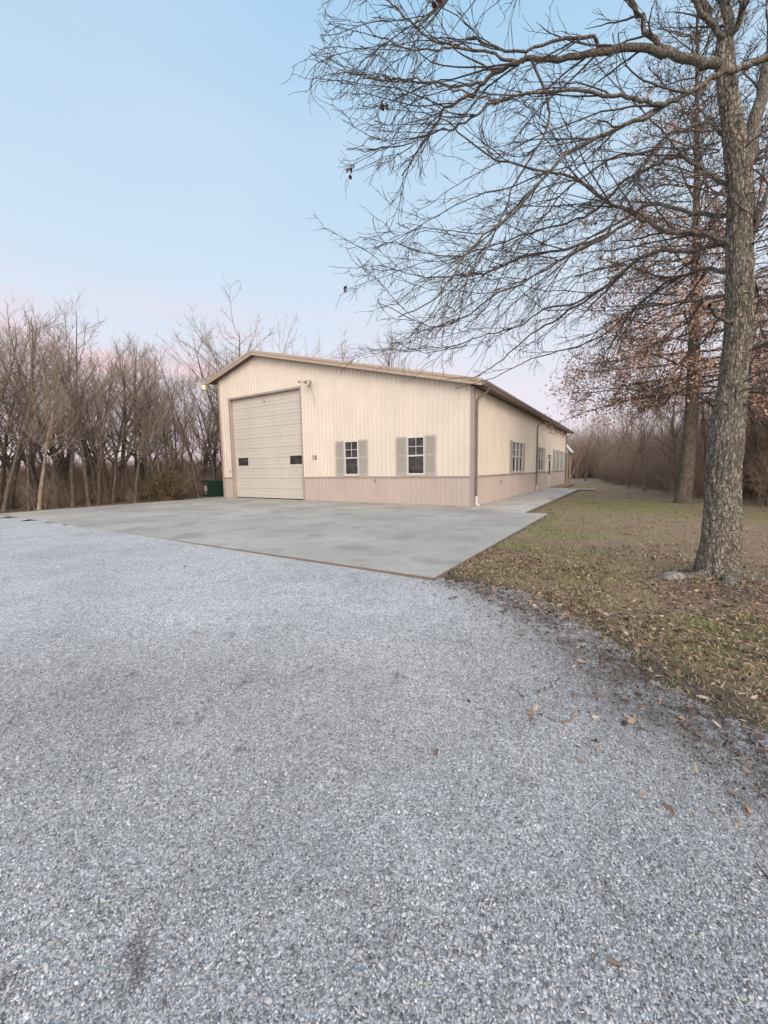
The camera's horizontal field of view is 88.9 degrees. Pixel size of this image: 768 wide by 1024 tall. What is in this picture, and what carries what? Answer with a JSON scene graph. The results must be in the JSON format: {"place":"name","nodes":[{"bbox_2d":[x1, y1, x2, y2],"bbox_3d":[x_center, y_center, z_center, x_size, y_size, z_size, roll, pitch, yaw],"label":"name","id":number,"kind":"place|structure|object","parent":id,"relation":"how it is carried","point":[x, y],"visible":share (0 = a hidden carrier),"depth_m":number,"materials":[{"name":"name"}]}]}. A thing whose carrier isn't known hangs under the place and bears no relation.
{"place":"outdoors","nodes":[
{"label":"outdoors","id":0,"kind":"place"},
{"bbox_2d":[0,515,767,1023],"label":"gravel driveway","id":1,"kind":"structure","parent":0,"point":[54,577],"depth_m":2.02,"materials":[{"name":"grey gravel"}]},
{"bbox_2d":[756,862,767,878],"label":"fallen stick","id":2,"kind":"object","parent":1,"relation":"on","point":[764,873],"visible":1,"depth_m":1.50,"materials":[{"name":"brown wood"}]},
{"bbox_2d":[0,477,767,735],"bbox_3d":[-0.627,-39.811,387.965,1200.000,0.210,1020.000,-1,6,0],"label":"ground","id":3,"kind":"structure","parent":0,"point":[664,506],"depth_m":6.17,"materials":[{"name":"brown plant"}]},
{"bbox_2d":[0,351,20,425],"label":"bare tree","id":4,"kind":"object","parent":3,"relation":"on","point":[7,387],"visible":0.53,"depth_m":17.45,"materials":[{"name":"brown plant"}]},
{"bbox_2d":[0,319,39,500],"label":"bare tree","id":5,"kind":"object","parent":3,"relation":"on","point":[1,448],"visible":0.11,"depth_m":23.99,"materials":[{"name":"brown plant"}]},
{"bbox_2d":[0,313,44,455],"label":"bare tree","id":6,"kind":"object","parent":3,"relation":"on","point":[5,385],"visible":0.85,"depth_m":16.66,"materials":[{"name":"brown plant"}]},
{"bbox_2d":[0,377,64,502],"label":"bare tree","id":7,"kind":"object","parent":3,"relation":"on","point":[32,477],"visible":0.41,"depth_m":18.16,"materials":[{"name":"brown plant"}]},
{"bbox_2d":[0,300,67,504],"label":"bare tree","id":8,"kind":"object","parent":3,"relation":"on","point":[24,459],"visible":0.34,"depth_m":19.92,"materials":[{"name":"brown plant"}]},
{"bbox_2d":[0,322,67,506],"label":"bare tree","id":9,"kind":"object","parent":3,"relation":"on","point":[7,459],"visible":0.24,"depth_m":20.05,"materials":[{"name":"brown plant"}]},
{"bbox_2d":[0,353,70,510],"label":"bare tree","id":10,"kind":"object","parent":3,"relation":"on","point":[27,467],"visible":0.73,"depth_m":17.11,"materials":[{"name":"brown plant"}]},
{"bbox_2d":[0,328,79,512],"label":"bare tree","id":11,"kind":"object","parent":3,"relation":"on","point":[3,509],"visible":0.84,"depth_m":16.82,"materials":[{"name":"brown plant"}]},
{"bbox_2d":[1,340,90,510],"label":"bare tree","id":12,"kind":"object","parent":3,"relation":"on","point":[40,491],"visible":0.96,"depth_m":17.15,"materials":[{"name":"brown plant"}]},
{"bbox_2d":[0,299,93,508],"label":"bare tree","id":13,"kind":"object","parent":3,"relation":"on","point":[10,503],"visible":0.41,"depth_m":19.02,"materials":[{"name":"brown plant"}]},
{"bbox_2d":[0,332,102,507],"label":"bare tree","id":14,"kind":"object","parent":3,"relation":"on","point":[38,449],"visible":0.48,"depth_m":18.86,"materials":[{"name":"brown plant"}]},
{"bbox_2d":[0,293,114,504],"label":"bare tree","id":15,"kind":"object","parent":3,"relation":"on","point":[58,468],"visible":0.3,"depth_m":19.67,"materials":[{"name":"brown plant"}]},
{"bbox_2d":[0,335,117,500],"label":"bare tree","id":16,"kind":"object","parent":3,"relation":"on","point":[64,469],"visible":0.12,"depth_m":22.82,"materials":[{"name":"brown plant"}]},
{"bbox_2d":[16,290,113,501],"bbox_3d":[-17.022,-6.228,21.531,5.391,11.690,4.600,0,8,39],"label":"bare tree","id":17,"kind":"object","parent":3,"relation":"on","point":[88,467],"visible":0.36,"depth_m":21.31,"materials":[{"name":"brown plant"}]},
{"bbox_2d":[21,339,109,506],"bbox_3d":[-15.369,-4.185,19.046,3.555,8.067,4.208,-5,7,-34],"label":"bare tree","id":18,"kind":"object","parent":3,"relation":"on","point":[88,502],"visible":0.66,"depth_m":18.72,"materials":[{"name":"brown plant"}]},
{"bbox_2d":[24,335,116,480],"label":"bare tree","id":19,"kind":"object","parent":3,"relation":"on","point":[104,463],"visible":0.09,"depth_m":28.69,"materials":[{"name":"brown plant"}]},
{"bbox_2d":[33,314,121,473],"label":"bare tree","id":20,"kind":"object","parent":3,"relation":"on","point":[83,384],"visible":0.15,"depth_m":24.84,"materials":[{"name":"grey plant"}]},
{"bbox_2d":[29,335,126,507],"bbox_3d":[-14.558,-4.470,18.902,4.000,8.673,3.413,-3,5,-38],"label":"bare tree","id":21,"kind":"object","parent":3,"relation":"on","point":[72,487],"visible":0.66,"depth_m":18.86,"materials":[{"name":"grey plant"}]},
{"bbox_2d":[39,341,145,504],"bbox_3d":[-14.741,-4.501,19.977,4.331,8.513,4.564,2,8,42],"label":"bare tree","id":22,"kind":"object","parent":3,"relation":"on","point":[97,489],"visible":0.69,"depth_m":19.99,"materials":[{"name":"brown plant"}]},
{"bbox_2d":[30,321,171,503],"bbox_3d":[-14.327,-4.992,20.827,4.842,9.360,6.452,4,8,41],"label":"bare tree","id":23,"kind":"object","parent":3,"relation":"on","point":[117,448],"visible":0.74,"depth_m":20.82,"materials":[{"name":"brown plant"}]},
{"bbox_2d":[0,442,221,509],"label":"undergrowth","id":24,"kind":"object","parent":3,"relation":"on","point":[21,492],"visible":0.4,"depth_m":22.15,"materials":[{"name":"brown plant"}]},
{"bbox_2d":[0,455,221,478],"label":"distant woods","id":25,"kind":"object","parent":3,"relation":"on","point":[107,465],"visible":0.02,"depth_m":226.20,"materials":[{"name":"brown plant"}]},
{"bbox_2d":[66,331,171,481],"bbox_3d":[-14.716,-5.605,22.925,4.451,10.135,5.436,1,6,14],"label":"bare tree","id":26,"kind":"object","parent":3,"relation":"on","point":[135,455],"visible":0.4,"depth_m":23.00,"materials":[{"name":"grey plant"}]},
{"bbox_2d":[82,331,162,500],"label":"bare tree","id":27,"kind":"object","parent":3,"relation":"on","point":[122,453],"visible":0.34,"depth_m":22.95,"materials":[{"name":"brown plant"}]},
{"bbox_2d":[68,368,177,501],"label":"bare tree","id":28,"kind":"object","parent":3,"relation":"on","point":[126,475],"visible":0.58,"depth_m":21.68,"materials":[{"name":"grey plant"}]},
{"bbox_2d":[84,356,181,503],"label":"bare tree","id":29,"kind":"object","parent":3,"relation":"on","point":[114,479],"visible":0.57,"depth_m":20.90,"materials":[{"name":"grey plant"}]},
{"bbox_2d":[94,343,175,498],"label":"bare tree","id":30,"kind":"object","parent":3,"relation":"on","point":[154,459],"visible":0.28,"depth_m":22.60,"materials":[{"name":"grey plant"}]},
{"bbox_2d":[103,354,171,500],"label":"bare tree","id":31,"kind":"object","parent":3,"relation":"on","point":[147,480],"visible":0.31,"depth_m":22.80,"materials":[{"name":"grey plant"}]},
{"bbox_2d":[112,353,165,462],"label":"bare tree","id":32,"kind":"object","parent":3,"relation":"on","point":[129,402],"visible":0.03,"depth_m":28.52,"materials":[{"name":"grey plant"}]},
{"bbox_2d":[99,341,187,487],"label":"bare tree","id":33,"kind":"object","parent":3,"relation":"on","point":[141,467],"visible":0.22,"depth_m":26.13,"materials":[{"name":"grey plant"}]},
{"bbox_2d":[98,343,190,502],"bbox_3d":[-12.752,-4.915,22.259,4.750,8.789,3.856,-2,6,-11],"label":"bare tree","id":34,"kind":"object","parent":3,"relation":"on","point":[137,478],"visible":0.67,"depth_m":21.62,"materials":[{"name":"grey plant"}]},
{"bbox_2d":[116,377,185,501],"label":"bare tree","id":35,"kind":"object","parent":3,"relation":"on","point":[150,450],"visible":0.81,"depth_m":21.74,"materials":[{"name":"brown plant"}]},
{"bbox_2d":[126,390,184,498],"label":"bare tree","id":36,"kind":"object","parent":3,"relation":"on","point":[173,463],"visible":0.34,"depth_m":23.39,"materials":[{"name":"brown plant"}]},
{"bbox_2d":[132,461,195,501],"bbox_3d":[-12.477,-1.670,22.286,2.759,2.415,3.288,4,8,37],"label":"cedar bush","id":37,"kind":"object","parent":3,"relation":"on","point":[165,488],"visible":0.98,"depth_m":21.87,"materials":[{"name":"plant"}]},
{"bbox_2d":[137,389,190,469],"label":"bare tree","id":38,"kind":"object","parent":3,"relation":"on","point":[173,435],"visible":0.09,"depth_m":33.55,"materials":[{"name":"brown plant"}]},
{"bbox_2d":[138,342,191,493],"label":"bare tree","id":39,"kind":"object","parent":3,"relation":"on","point":[170,388],"visible":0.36,"depth_m":25.49,"materials":[{"name":"brown plant"}]},
{"bbox_2d":[141,373,197,496],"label":"bare tree","id":40,"kind":"object","parent":3,"relation":"on","point":[153,450],"visible":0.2,"depth_m":25.81,"materials":[{"name":"brown plant"}]},
{"bbox_2d":[138,364,203,497],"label":"bare tree","id":41,"kind":"object","parent":3,"relation":"on","point":[167,441],"visible":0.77,"depth_m":22.66,"materials":[{"name":"brown plant"}]},
{"bbox_2d":[150,379,208,497],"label":"bare tree","id":42,"kind":"object","parent":3,"relation":"on","point":[192,465],"visible":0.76,"depth_m":24.10,"materials":[{"name":"brown plant"}]},
{"bbox_2d":[149,375,210,496],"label":"bare tree","id":43,"kind":"object","parent":3,"relation":"on","point":[185,418],"visible":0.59,"depth_m":25.05,"materials":[{"name":"brown plant"}]},
{"bbox_2d":[164,373,220,489],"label":"bare tree","id":44,"kind":"object","parent":3,"relation":"on","point":[197,433],"visible":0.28,"depth_m":27.30,"materials":[{"name":"brown plant"}]},
{"bbox_2d":[173,361,219,479],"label":"bare tree","id":45,"kind":"object","parent":3,"relation":"on","point":[210,454],"visible":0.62,"depth_m":26.14,"materials":[{"name":"brown plant"}]},
{"bbox_2d":[177,372,219,471],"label":"bare tree","id":46,"kind":"object","parent":3,"relation":"on","point":[190,390],"visible":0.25,"depth_m":30.20,"materials":[{"name":"brown plant"}]},
{"bbox_2d":[181,374,220,494],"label":"bare tree","id":47,"kind":"object","parent":3,"relation":"on","point":[205,445],"visible":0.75,"depth_m":25.85,"materials":[{"name":"brown plant"}]},
{"bbox_2d":[179,355,231,478],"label":"bare tree","id":48,"kind":"object","parent":3,"relation":"on","point":[210,411],"visible":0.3,"depth_m":27.77,"materials":[{"name":"brown plant"}]},
{"bbox_2d":[196,362,222,479],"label":"bare tree","id":49,"kind":"object","parent":3,"relation":"on","point":[215,428],"visible":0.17,"depth_m":27.32,"materials":[{"name":"brown plant"}]},
{"bbox_2d":[200,480,223,497],"bbox_3d":[-11.105,-1.509,25.586,1.500,1.140,1.550,3,7,32],"label":"utility cabinet","id":50,"kind":"object","parent":3,"relation":"on","point":[213,488],"visible":0.71,"depth_m":25.03,"materials":[{"name":"green metal"}]},
{"bbox_2d":[166,321,262,435],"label":"bare tree","id":51,"kind":"object","parent":3,"relation":"on","point":[205,366],"visible":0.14,"depth_m":32.80,"materials":[{"name":"brown plant"}]},
{"bbox_2d":[152,276,351,396],"bbox_3d":[-9.470,-9.708,31.347,13.973,16.518,12.782,-2,6,-10],"label":"bare tree","id":52,"kind":"object","parent":3,"relation":"on","point":[211,350],"visible":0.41,"depth_m":29.31,"materials":[{"name":"brown plant"}]},
{"bbox_2d":[0,497,547,579],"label":"concrete apron","id":53,"kind":"object","parent":3,"relation":"on","point":[434,542],"visible":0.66,"depth_m":10.57,"materials":[{"name":"grey concrete"}]},
{"bbox_2d":[201,350,573,506],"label":"metal building","id":54,"kind":"structure","parent":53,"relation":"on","point":[294,427],"depth_m":18.80,"materials":[{"name":"beige metal"}]},
{"bbox_2d":[232,390,303,499],"bbox_3d":[-6.483,-3.582,21.802,5.596,5.700,0.078,3,7,32],"label":"garage door","id":55,"kind":"structure","parent":54,"relation":"in","point":[267,428],"depth_m":21.71,"materials":[{"name":"beige metal"}]},
{"bbox_2d":[344,440,359,475],"bbox_3d":[-1.531,-2.534,18.530,0.890,1.645,0.110,3,7,32],"label":"window","id":56,"kind":"structure","parent":54,"relation":"in","point":[351,461],"depth_m":18.54,"materials":[{"name":"white plastic"}]},
{"bbox_2d":[406,436,424,475],"bbox_3d":[1.363,-2.386,16.714,0.910,1.645,0.110,3,7,32],"label":"window","id":57,"kind":"structure","parent":54,"relation":"in","point":[415,445],"depth_m":16.72,"materials":[{"name":"glass"}]},
{"bbox_2d":[512,441,522,472],"bbox_3d":[7.231,-2.962,21.249,0.110,1.645,2.380,3,7,32],"label":"window","id":58,"kind":"structure","parent":54,"relation":"in","point":[517,461],"depth_m":21.36,"materials":[{"name":"white plastic"}]},
{"bbox_2d":[539,447,543,470],"bbox_3d":[10.678,-3.597,26.687,0.110,1.645,1.740,3,7,32],"label":"window","id":59,"kind":"structure","parent":54,"relation":"in","point":[541,449],"depth_m":26.89,"materials":[{"name":"grey glass"}]},
{"bbox_2d":[548,459,550,486],"bbox_3d":[12.528,-2.938,29.714,0.045,2.085,0.940,3,7,32],"label":"entry door","id":60,"kind":"structure","parent":54,"relation":"in","point":[549,459],"depth_m":29.80,"materials":[{"name":"white plastic"}]},
{"bbox_2d":[553,450,556,470],"bbox_3d":[13.706,-4.155,31.473,0.110,1.645,1.260,3,7,32],"label":"window","id":61,"kind":"structure","parent":54,"relation":"in","point":[555,451],"depth_m":31.72,"materials":[{"name":"glass"}]},
{"bbox_2d":[558,451,560,469],"bbox_3d":[14.826,-4.361,33.237,0.110,1.645,1.260,3,7,32],"label":"window","id":62,"kind":"structure","parent":54,"relation":"in","point":[559,452],"depth_m":33.44,"materials":[{"name":"white plastic"}]},
{"bbox_2d":[562,451,563,469],"bbox_3d":[15.944,-4.567,35.002,0.110,1.645,1.260,3,7,32],"label":"window","id":63,"kind":"structure","parent":54,"relation":"in","point":[562,451],"depth_m":35.36,"materials":[{"name":"white plastic"}]},
{"bbox_2d":[329,319,422,369],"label":"bare tree","id":64,"kind":"object","parent":3,"relation":"on","point":[389,360],"visible":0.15,"depth_m":41.15,"materials":[{"name":"brown plant"}]},
{"bbox_2d":[2,489,767,984],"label":"fallen leaves","id":65,"kind":"object","parent":3,"relation":"on","point":[600,617],"visible":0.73,"depth_m":4.19,"materials":[{"name":"brown plant"}]},
{"bbox_2d":[130,413,706,478],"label":"distant brush","id":66,"kind":"object","parent":3,"relation":"on","point":[578,460],"visible":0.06,"depth_m":56.66,"materials":[{"name":"brown plant"}]},
{"bbox_2d":[281,0,767,594],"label":"oak tree","id":67,"kind":"object","parent":3,"relation":"on","point":[719,552],"visible":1,"depth_m":4.91,"materials":[{"name":"brown plant"}]},
{"bbox_2d":[462,488,595,512],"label":"walkway","id":68,"kind":"structure","parent":3,"relation":"on","point":[532,502],"depth_m":17.68,"materials":[{"name":"concrete"}]},
{"bbox_2d":[542,575,556,578],"bbox_3d":[2.306,0.913,5.450,0.195,0.055,0.053,1,6,18],"label":"fallen stick","id":69,"kind":"object","parent":3,"relation":"on","point":[548,577],"visible":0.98,"depth_m":5.44,"materials":[{"name":"wood"}]},
{"bbox_2d":[408,570,767,865],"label":"edge debris","id":70,"kind":"object","parent":3,"relation":"on","point":[689,725],"visible":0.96,"depth_m":2.80,"materials":[{"name":"brown plant"}]},
{"bbox_2d":[572,412,609,480],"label":"bare tree","id":71,"kind":"object","parent":3,"relation":"on","point":[585,479],"visible":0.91,"depth_m":46.62,"materials":[{"name":"brown plant"}]},
{"bbox_2d":[583,406,612,445],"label":"bare tree","id":72,"kind":"object","parent":3,"relation":"on","point":[598,429],"visible":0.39,"depth_m":60.95,"materials":[{"name":"brown plant"}]},
{"bbox_2d":[586,414,628,436],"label":"bare tree","id":73,"kind":"object","parent":3,"relation":"on","point":[605,423],"visible":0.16,"depth_m":69.75,"materials":[{"name":"brown plant"}]},
{"bbox_2d":[596,417,636,473],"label":"bare tree","id":74,"kind":"object","parent":3,"relation":"on","point":[619,439],"visible":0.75,"depth_m":37.56,"materials":[{"name":"brown plant"}]},
{"bbox_2d":[599,405,651,450],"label":"bare tree","id":75,"kind":"object","parent":3,"relation":"on","point":[617,431],"visible":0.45,"depth_m":48.98,"materials":[{"name":"brown plant"}]},
{"bbox_2d":[606,404,649,457],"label":"bare tree","id":76,"kind":"object","parent":3,"relation":"on","point":[614,448],"visible":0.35,"depth_m":42.21,"materials":[{"name":"brown plant"}]},
{"bbox_2d":[607,409,657,447],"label":"bare tree","id":77,"kind":"object","parent":3,"relation":"on","point":[630,428],"visible":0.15,"depth_m":55.65,"materials":[{"name":"brown plant"}]},
{"bbox_2d":[604,399,665,491],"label":"bare tree","id":78,"kind":"object","parent":3,"relation":"on","point":[641,464],"visible":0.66,"depth_m":22.89,"materials":[{"name":"brown plant"}]},
{"bbox_2d":[618,405,664,485],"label":"bare tree","id":79,"kind":"object","parent":3,"relation":"on","point":[642,442],"visible":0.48,"depth_m":29.56,"materials":[{"name":"brown plant"}]},
{"bbox_2d":[539,0,767,503],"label":"oak tree","id":80,"kind":"object","parent":3,"relation":"on","point":[684,490],"visible":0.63,"depth_m":15.02,"materials":[{"name":"brown plant"}]},
{"bbox_2d":[623,403,708,479],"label":"bare tree","id":81,"kind":"object","parent":3,"relation":"on","point":[665,431],"visible":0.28,"depth_m":24.00,"materials":[{"name":"brown plant"}]},
{"bbox_2d":[649,396,682,482],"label":"bare tree","id":82,"kind":"object","parent":3,"relation":"on","point":[665,425],"visible":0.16,"depth_m":30.58,"materials":[{"name":"brown plant"}]},
{"bbox_2d":[632,365,706,465],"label":"bare tree","id":83,"kind":"object","parent":3,"relation":"on","point":[664,428],"visible":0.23,"depth_m":27.19,"materials":[{"name":"brown plant"}]},
{"bbox_2d":[638,397,700,458],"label":"bare tree","id":84,"kind":"object","parent":3,"relation":"on","point":[661,427],"visible":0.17,"depth_m":33.70,"materials":[{"name":"brown plant"}]},
{"bbox_2d":[663,571,684,580],"bbox_3d":[3.874,0.854,5.247,0.322,0.116,0.212,-3,6,-17],"label":"field stone","id":85,"kind":"object","parent":3,"relation":"on","point":[671,575],"visible":0.87,"depth_m":5.18,"materials":[{"name":"grey stone"}]},
{"bbox_2d":[582,386,767,506],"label":"woodland brush","id":86,"kind":"object","parent":3,"relation":"on","point":[657,472],"visible":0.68,"depth_m":24.11,"materials":[{"name":"brown plant"}]},
{"bbox_2d":[638,384,711,488],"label":"bare tree","id":87,"kind":"object","parent":3,"relation":"on","point":[666,442],"visible":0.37,"depth_m":22.00,"materials":[{"name":"brown plant"}]},
{"bbox_2d":[646,352,719,458],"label":"bare tree","id":88,"kind":"object","parent":3,"relation":"on","point":[705,438],"visible":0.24,"depth_m":19.33,"materials":[{"name":"brown plant"}]},
{"bbox_2d":[656,378,709,444],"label":"bare tree","id":89,"kind":"object","parent":3,"relation":"on","point":[681,417],"visible":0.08,"depth_m":36.75,"materials":[{"name":"brown plant"}]},
{"bbox_2d":[678,396,755,447],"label":"bare tree","id":90,"kind":"object","parent":3,"relation":"on","point":[705,426],"visible":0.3,"depth_m":17.65,"materials":[{"name":"brown plant"}]},
{"bbox_2d":[694,636,767,660],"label":"fallen stick","id":91,"kind":"object","parent":3,"relation":"on","point":[746,651],"visible":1,"depth_m":3.27,"materials":[{"name":"brown wood"}]},
{"bbox_2d":[700,317,767,497],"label":"bare tree","id":92,"kind":"object","parent":3,"relation":"on","point":[751,426],"visible":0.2,"depth_m":18.00,"materials":[{"name":"brown plant"}]},
{"bbox_2d":[745,384,767,492],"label":"bare tree","id":93,"kind":"object","parent":3,"relation":"on","point":[752,447],"visible":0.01,"depth_m":20.90,"materials":[{"name":"brown plant"}]},
{"bbox_2d":[746,353,767,485],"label":"bare tree","id":94,"kind":"object","parent":3,"relation":"on","point":[767,400],"visible":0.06,"depth_m":22.39,"materials":[{"name":"brown plant"}]},
{"bbox_2d":[0,0,767,468],"label":"sky","id":95,"kind":"structure","parent":0,"point":[155,155],"materials":[{"name":"blue"}]},
{"bbox_2d":[549,483,574,487],"bbox_3d":[15.059,-2.222,32.922,0.880,0.100,8.600,3,7,32],"label":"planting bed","id":96,"kind":"object","parent":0,"point":[563,485],"visible":0.81,"depth_m":32.02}
]}

